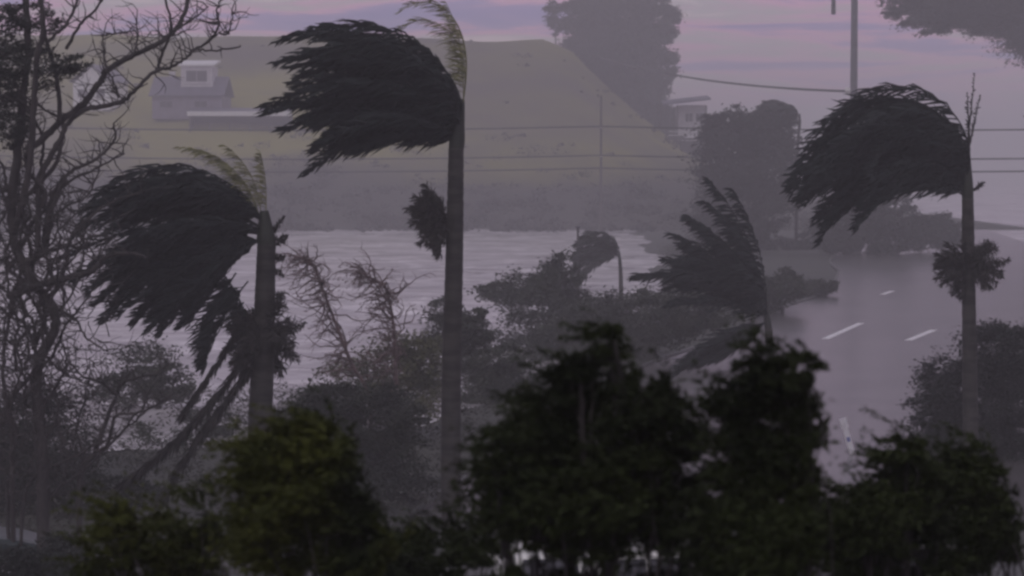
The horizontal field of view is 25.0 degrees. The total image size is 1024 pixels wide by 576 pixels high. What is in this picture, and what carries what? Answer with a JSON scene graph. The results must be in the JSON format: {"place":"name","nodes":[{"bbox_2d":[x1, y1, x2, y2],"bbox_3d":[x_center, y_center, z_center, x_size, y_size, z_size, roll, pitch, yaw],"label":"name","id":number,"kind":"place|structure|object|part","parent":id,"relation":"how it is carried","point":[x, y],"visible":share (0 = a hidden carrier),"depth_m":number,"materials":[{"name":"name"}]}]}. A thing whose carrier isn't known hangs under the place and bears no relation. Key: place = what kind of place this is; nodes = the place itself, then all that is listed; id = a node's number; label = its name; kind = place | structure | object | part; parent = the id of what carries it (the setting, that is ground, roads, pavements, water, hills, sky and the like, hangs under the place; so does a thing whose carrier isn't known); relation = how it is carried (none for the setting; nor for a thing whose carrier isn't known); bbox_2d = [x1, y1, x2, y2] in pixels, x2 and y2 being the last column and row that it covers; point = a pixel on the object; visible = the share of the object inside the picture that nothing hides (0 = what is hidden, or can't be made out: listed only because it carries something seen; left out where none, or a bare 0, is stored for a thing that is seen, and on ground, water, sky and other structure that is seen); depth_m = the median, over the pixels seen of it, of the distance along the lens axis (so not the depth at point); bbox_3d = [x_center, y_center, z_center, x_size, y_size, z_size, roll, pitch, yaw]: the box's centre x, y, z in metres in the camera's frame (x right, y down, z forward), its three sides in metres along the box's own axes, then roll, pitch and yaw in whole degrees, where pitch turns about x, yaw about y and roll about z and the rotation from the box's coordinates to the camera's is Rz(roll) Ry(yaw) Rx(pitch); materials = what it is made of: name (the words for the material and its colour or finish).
{"place":"outdoors","nodes":[
{"label":"outdoors","id":0,"kind":"place"},
{"bbox_2d":[0,229,664,452],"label":"flood water","id":1,"kind":"structure","parent":0,"point":[488,254],"depth_m":160.72,"materials":[{"name":"grey liquid"}]},
{"bbox_2d":[0,34,1023,230],"bbox_3d":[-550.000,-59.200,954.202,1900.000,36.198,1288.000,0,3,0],"label":"hill","id":2,"kind":"structure","parent":0,"point":[546,86],"depth_m":372.10,"materials":[{"name":"green plant"}]},
{"bbox_2d":[69,64,131,110],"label":"house","id":3,"kind":"structure","parent":2,"relation":"on","point":[92,75],"depth_m":385.04,"materials":[{"name":"white paint"}]},
{"bbox_2d":[78,89,86,96],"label":"window","id":4,"kind":"structure","parent":3,"relation":"in","point":[82,90],"depth_m":385.03,"materials":[{"name":"grey glass"}]},
{"bbox_2d":[96,89,104,96],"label":"window","id":5,"kind":"structure","parent":3,"relation":"in","point":[97,94],"depth_m":384.47,"materials":[{"name":"grey glass"}]},
{"bbox_2d":[148,60,234,118],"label":"house","id":6,"kind":"structure","parent":2,"relation":"on","point":[201,84],"depth_m":380.57,"materials":[{"name":"stone"}]},
{"bbox_2d":[159,101,172,107],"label":"window","id":7,"kind":"structure","parent":6,"relation":"in","point":[162,104],"depth_m":380.18,"materials":[{"name":"grey glass"}]},
{"bbox_2d":[184,69,208,83],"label":"window","id":8,"kind":"structure","parent":6,"relation":"in","point":[191,76],"depth_m":380.83,"materials":[{"name":"white glass"}]},
{"bbox_2d":[194,101,207,107],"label":"window","id":9,"kind":"structure","parent":6,"relation":"in","point":[197,104],"depth_m":379.71,"materials":[{"name":"grey glass"}]},
{"bbox_2d":[187,108,292,132],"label":"shed","id":10,"kind":"structure","parent":2,"relation":"on","point":[229,115],"depth_m":378.77,"materials":[{"name":"metal"}]},
{"bbox_2d":[0,35,862,232],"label":"hillside scrub","id":11,"kind":"object","parent":2,"relation":"on","point":[495,202],"visible":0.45,"depth_m":332.37,"materials":[{"name":"green plant"}]},
{"bbox_2d":[542,0,562,44],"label":"tree","id":12,"kind":"object","parent":2,"relation":"on","point":[553,18],"visible":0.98,"depth_m":465.87,"materials":[{"name":"green plant"}]},
{"bbox_2d":[551,0,686,142],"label":"tree","id":13,"kind":"object","parent":2,"relation":"on","point":[583,23],"visible":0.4,"depth_m":462.91,"materials":[{"name":"green plant"}]},
{"bbox_2d":[572,32,694,144],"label":"bush","id":14,"kind":"object","parent":2,"relation":"on","point":[622,83],"visible":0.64,"depth_m":443.95,"materials":[{"name":"green plant"}]},
{"bbox_2d":[661,95,710,156],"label":"raised house","id":15,"kind":"structure","parent":2,"relation":"on","point":[686,115],"depth_m":424.40,"materials":[{"name":"wood"}]},
{"bbox_2d":[685,113,692,121],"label":"window","id":16,"kind":"structure","parent":15,"relation":"in","point":[688,116],"depth_m":424.43,"materials":[{"name":"grey glass"}]},
{"bbox_2d":[695,113,703,121],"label":"window","id":17,"kind":"structure","parent":15,"relation":"in","point":[697,115],"depth_m":424.32,"materials":[{"name":"grey glass"}]},
{"bbox_2d":[874,0,1023,116],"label":"tree","id":18,"kind":"object","parent":2,"relation":"on","point":[1000,19],"visible":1,"depth_m":324.97,"materials":[{"name":"green plant"}]},
{"bbox_2d":[0,230,1023,554],"bbox_3d":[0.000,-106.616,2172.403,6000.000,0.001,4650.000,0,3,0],"label":"ground","id":19,"kind":"structure","parent":0,"point":[812,264],"depth_m":76.13,"materials":[{"name":"green plant"}]},
{"bbox_2d":[0,523,122,575],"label":"bush","id":20,"kind":"object","parent":19,"relation":"on","point":[20,561],"visible":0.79,"depth_m":40.20,"materials":[{"name":"green plant"}]},
{"bbox_2d":[0,381,174,517],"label":"bush","id":21,"kind":"object","parent":19,"relation":"on","point":[141,489],"visible":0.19,"depth_m":60.02,"materials":[{"name":"green plant"}]},
{"bbox_2d":[0,0,255,574],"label":"bare tree","id":22,"kind":"object","parent":19,"relation":"on","point":[42,296],"visible":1,"depth_m":49.90,"materials":[{"name":"brown plant"}]},
{"bbox_2d":[76,332,201,410],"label":"bush","id":23,"kind":"object","parent":19,"relation":"on","point":[187,389],"visible":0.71,"depth_m":84.21,"materials":[{"name":"green plant"}]},
{"bbox_2d":[35,470,255,575],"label":"treetop","id":24,"kind":"object","parent":19,"relation":"on","point":[180,554],"visible":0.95,"depth_m":9.26,"materials":[{"name":"green plant"}]},
{"bbox_2d":[53,144,307,524],"bbox_3d":[-7.812,1.497,55.060,5.899,9.829,4.330,0,3,0],"label":"palm tree","id":25,"kind":"object","parent":19,"relation":"on","point":[185,265],"visible":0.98,"depth_m":54.58,"materials":[{"name":"green plant"}]},
{"bbox_2d":[118,398,247,448],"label":"bush","id":26,"kind":"object","parent":19,"relation":"on","point":[142,427],"visible":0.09,"depth_m":74.44,"materials":[{"name":"green plant"}]},
{"bbox_2d":[180,382,421,575],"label":"treetop","id":27,"kind":"object","parent":19,"relation":"on","point":[290,478],"visible":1,"depth_m":8.34,"materials":[{"name":"green plant"}]},
{"bbox_2d":[223,370,440,511],"bbox_3d":[-4.781,4.623,62.289,6.344,4.710,5.717,0,3,0],"label":"bush","id":28,"kind":"object","parent":19,"relation":"on","point":[396,417],"visible":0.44,"depth_m":61.70,"materials":[{"name":"green plant"}]},
{"bbox_2d":[276,240,388,426],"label":"bare sapling","id":29,"kind":"object","parent":19,"relation":"on","point":[307,260],"visible":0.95,"depth_m":72.09,"materials":[{"name":"plant"}]},
{"bbox_2d":[253,0,466,541],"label":"palm tree","id":30,"kind":"object","parent":19,"relation":"on","point":[384,91],"visible":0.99,"depth_m":54.31,"materials":[{"name":"green plant"}]},
{"bbox_2d":[0,239,740,542],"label":"undergrowth","id":31,"kind":"object","parent":19,"relation":"on","point":[161,468],"visible":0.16,"depth_m":67.93,"materials":[{"name":"green plant"}]},
{"bbox_2d":[323,246,436,393],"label":"bare sapling","id":32,"kind":"object","parent":19,"relation":"on","point":[387,294],"visible":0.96,"depth_m":72.12,"materials":[{"name":"plant"}]},
{"bbox_2d":[299,329,465,434],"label":"bush","id":33,"kind":"object","parent":19,"relation":"on","point":[410,379],"visible":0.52,"depth_m":76.14,"materials":[{"name":"green plant"}]},
{"bbox_2d":[318,488,515,575],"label":"treetop","id":34,"kind":"object","parent":19,"relation":"on","point":[422,544],"visible":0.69,"depth_m":9.68,"materials":[{"name":"green plant"}]},
{"bbox_2d":[400,295,482,389],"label":"bush","id":35,"kind":"object","parent":19,"relation":"on","point":[437,318],"visible":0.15,"depth_m":91.92,"materials":[{"name":"green plant"}]},
{"bbox_2d":[440,306,553,404],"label":"bush","id":36,"kind":"object","parent":19,"relation":"on","point":[503,374],"visible":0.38,"depth_m":87.91,"materials":[{"name":"green plant"}]},
{"bbox_2d":[463,247,609,352],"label":"hazy tree","id":37,"kind":"object","parent":19,"relation":"on","point":[546,284],"visible":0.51,"depth_m":111.28,"materials":[{"name":"green plant"}]},
{"bbox_2d":[50,555,1023,575],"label":"car park","id":38,"kind":"structure","parent":19,"relation":"on","point":[470,572],"depth_m":51.32,"materials":[{"name":"grey asphalt"}]},
{"bbox_2d":[0,524,36,574],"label":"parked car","id":39,"kind":"object","parent":38,"relation":"on","point":[29,537],"visible":0.2,"depth_m":50.54,"materials":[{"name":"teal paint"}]},
{"bbox_2d":[488,539,581,575],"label":"parked car","id":40,"kind":"object","parent":38,"relation":"on","point":[524,556],"visible":0.19,"depth_m":45.09,"materials":[{"name":"white paint"}]},
{"bbox_3d":[0.747,5.456,44.892,1.160,0.320,0.300,0,3,-5],"label":"rear window","id":41,"kind":"part","parent":40,"relation":"part of","materials":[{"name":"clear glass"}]},
{"bbox_2d":[580,543,692,575],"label":"parked car","id":42,"kind":"object","parent":38,"relation":"on","point":[654,554],"visible":0.07,"depth_m":44.88,"materials":[{"name":"white paint"}]},
{"bbox_3d":[2.137,5.447,44.764,0.950,0.350,0.100,-1,3,-12],"label":"side window","id":43,"kind":"part","parent":42,"relation":"part of","materials":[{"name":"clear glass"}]},
{"bbox_3d":[3.238,5.435,44.998,1.100,0.350,0.100,-1,3,-12],"label":"side window","id":44,"kind":"part","parent":42,"relation":"part of","materials":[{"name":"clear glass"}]},
{"bbox_2d":[576,226,579,290],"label":"thin pole","id":45,"kind":"object","parent":19,"relation":"on","point":[577,227],"visible":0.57,"depth_m":149.97,"materials":[{"name":"metal"}]},
{"bbox_2d":[432,307,729,575],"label":"treetop","id":46,"kind":"object","parent":19,"relation":"on","point":[553,481],"visible":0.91,"depth_m":7.85,"materials":[{"name":"green plant"}]},
{"bbox_2d":[570,231,622,300],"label":"palm tree","id":47,"kind":"object","parent":19,"relation":"on","point":[595,252],"visible":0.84,"depth_m":149.72,"materials":[{"name":"green plant"}]},
{"bbox_2d":[599,95,601,231],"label":"power pole","id":48,"kind":"object","parent":19,"relation":"on","point":[600,215],"visible":0.94,"depth_m":299.48,"materials":[{"name":"wood"}]},
{"bbox_2d":[0,155,1023,159],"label":"power cable","id":49,"kind":"object","parent":48,"relation":"attached to","point":[434,158],"visible":0.63,"depth_m":298.56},
{"bbox_2d":[0,167,1023,172],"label":"power cable","id":50,"kind":"object","parent":48,"relation":"attached to","point":[447,170],"visible":0.6,"depth_m":300.13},
{"bbox_2d":[7,126,1023,130],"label":"power cable","id":51,"kind":"object","parent":48,"relation":"attached to","point":[465,128],"visible":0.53,"depth_m":299.06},
{"bbox_2d":[514,284,745,360],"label":"bush","id":52,"kind":"object","parent":19,"relation":"on","point":[664,325],"visible":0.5,"depth_m":106.84,"materials":[{"name":"green plant"}]},
{"bbox_2d":[627,176,773,379],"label":"palm tree","id":53,"kind":"object","parent":19,"relation":"on","point":[722,273],"visible":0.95,"depth_m":83.72,"materials":[{"name":"green plant"}]},
{"bbox_2d":[671,102,813,248],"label":"hazy tree","id":54,"kind":"object","parent":19,"relation":"on","point":[752,142],"visible":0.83,"depth_m":237.03,"materials":[{"name":"green plant"}]},
{"bbox_2d":[654,311,843,575],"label":"treetop","id":55,"kind":"object","parent":19,"relation":"on","point":[788,534],"visible":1,"depth_m":7.39,"materials":[{"name":"green plant"}]},
{"bbox_2d":[728,266,812,312],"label":"bush","id":56,"kind":"object","parent":19,"relation":"on","point":[788,285],"visible":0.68,"depth_m":139.58,"materials":[{"name":"green plant"}]},
{"bbox_2d":[755,99,800,249],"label":"palm tree","id":57,"kind":"object","parent":19,"relation":"on","point":[781,106],"visible":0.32,"depth_m":245.20,"materials":[{"name":"green plant"}]},
{"bbox_2d":[753,235,816,249],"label":"bush","id":58,"kind":"object","parent":19,"relation":"on","point":[785,243],"visible":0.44,"depth_m":244.80,"materials":[{"name":"green plant"}]},
{"bbox_2d":[803,278,840,296],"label":"bush","id":59,"kind":"object","parent":19,"relation":"on","point":[820,287],"visible":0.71,"depth_m":157.82,"materials":[{"name":"green plant"}]},
{"bbox_2d":[831,0,857,116],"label":"steel pole","id":60,"kind":"object","parent":19,"relation":"on","point":[854,50],"visible":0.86,"depth_m":286.49,"materials":[{"name":"metal"}]},
{"bbox_2d":[579,50,844,91],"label":"power cable","id":61,"kind":"object","parent":60,"relation":"attached to","point":[805,89],"visible":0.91,"depth_m":341.64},
{"bbox_2d":[839,418,854,453],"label":"guide post","id":62,"kind":"object","parent":19,"relation":"on","point":[843,421],"visible":0.88,"depth_m":71.81,"materials":[{"name":"white plastic"}]},
{"bbox_2d":[794,193,925,254],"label":"hazy tree","id":63,"kind":"object","parent":19,"relation":"on","point":[881,225],"visible":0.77,"depth_m":230.62,"materials":[{"name":"green plant"}]},
{"bbox_2d":[801,405,976,575],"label":"treetop","id":64,"kind":"object","parent":19,"relation":"on","point":[877,531],"visible":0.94,"depth_m":8.76,"materials":[{"name":"green plant"}]},
{"bbox_2d":[779,73,1011,457],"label":"palm tree","id":65,"kind":"object","parent":19,"relation":"on","point":[888,147],"visible":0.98,"depth_m":65.18,"materials":[{"name":"green plant"}]},
{"bbox_2d":[897,210,961,252],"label":"hazy tree","id":66,"kind":"object","parent":19,"relation":"on","point":[935,230],"visible":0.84,"depth_m":236.82,"materials":[{"name":"green plant"}]},
{"bbox_2d":[856,318,1023,460],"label":"bush","id":67,"kind":"object","parent":19,"relation":"on","point":[998,423],"visible":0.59,"depth_m":70.65,"materials":[{"name":"green plant"}]},
{"bbox_2d":[910,420,1023,575],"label":"treetop","id":68,"kind":"object","parent":19,"relation":"on","point":[987,531],"visible":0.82,"depth_m":9.17,"materials":[{"name":"green plant"}]},
{"bbox_2d":[0,0,1023,169],"label":"sky","id":69,"kind":"structure","parent":0,"point":[779,43],"materials":[{"name":"grey"}]},
{"bbox_2d":[409,230,1023,522],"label":"road","id":70,"kind":"structure","parent":0,"point":[873,327],"depth_m":121.73,"materials":[{"name":"grey asphalt"}]},
{"bbox_2d":[772,170,1023,241],"bbox_3d":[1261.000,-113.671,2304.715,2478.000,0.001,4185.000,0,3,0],"label":"flooded flats","id":71,"kind":"structure","parent":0,"point":[998,197],"depth_m":555.39,"materials":[{"name":"liquid"}]}
]}

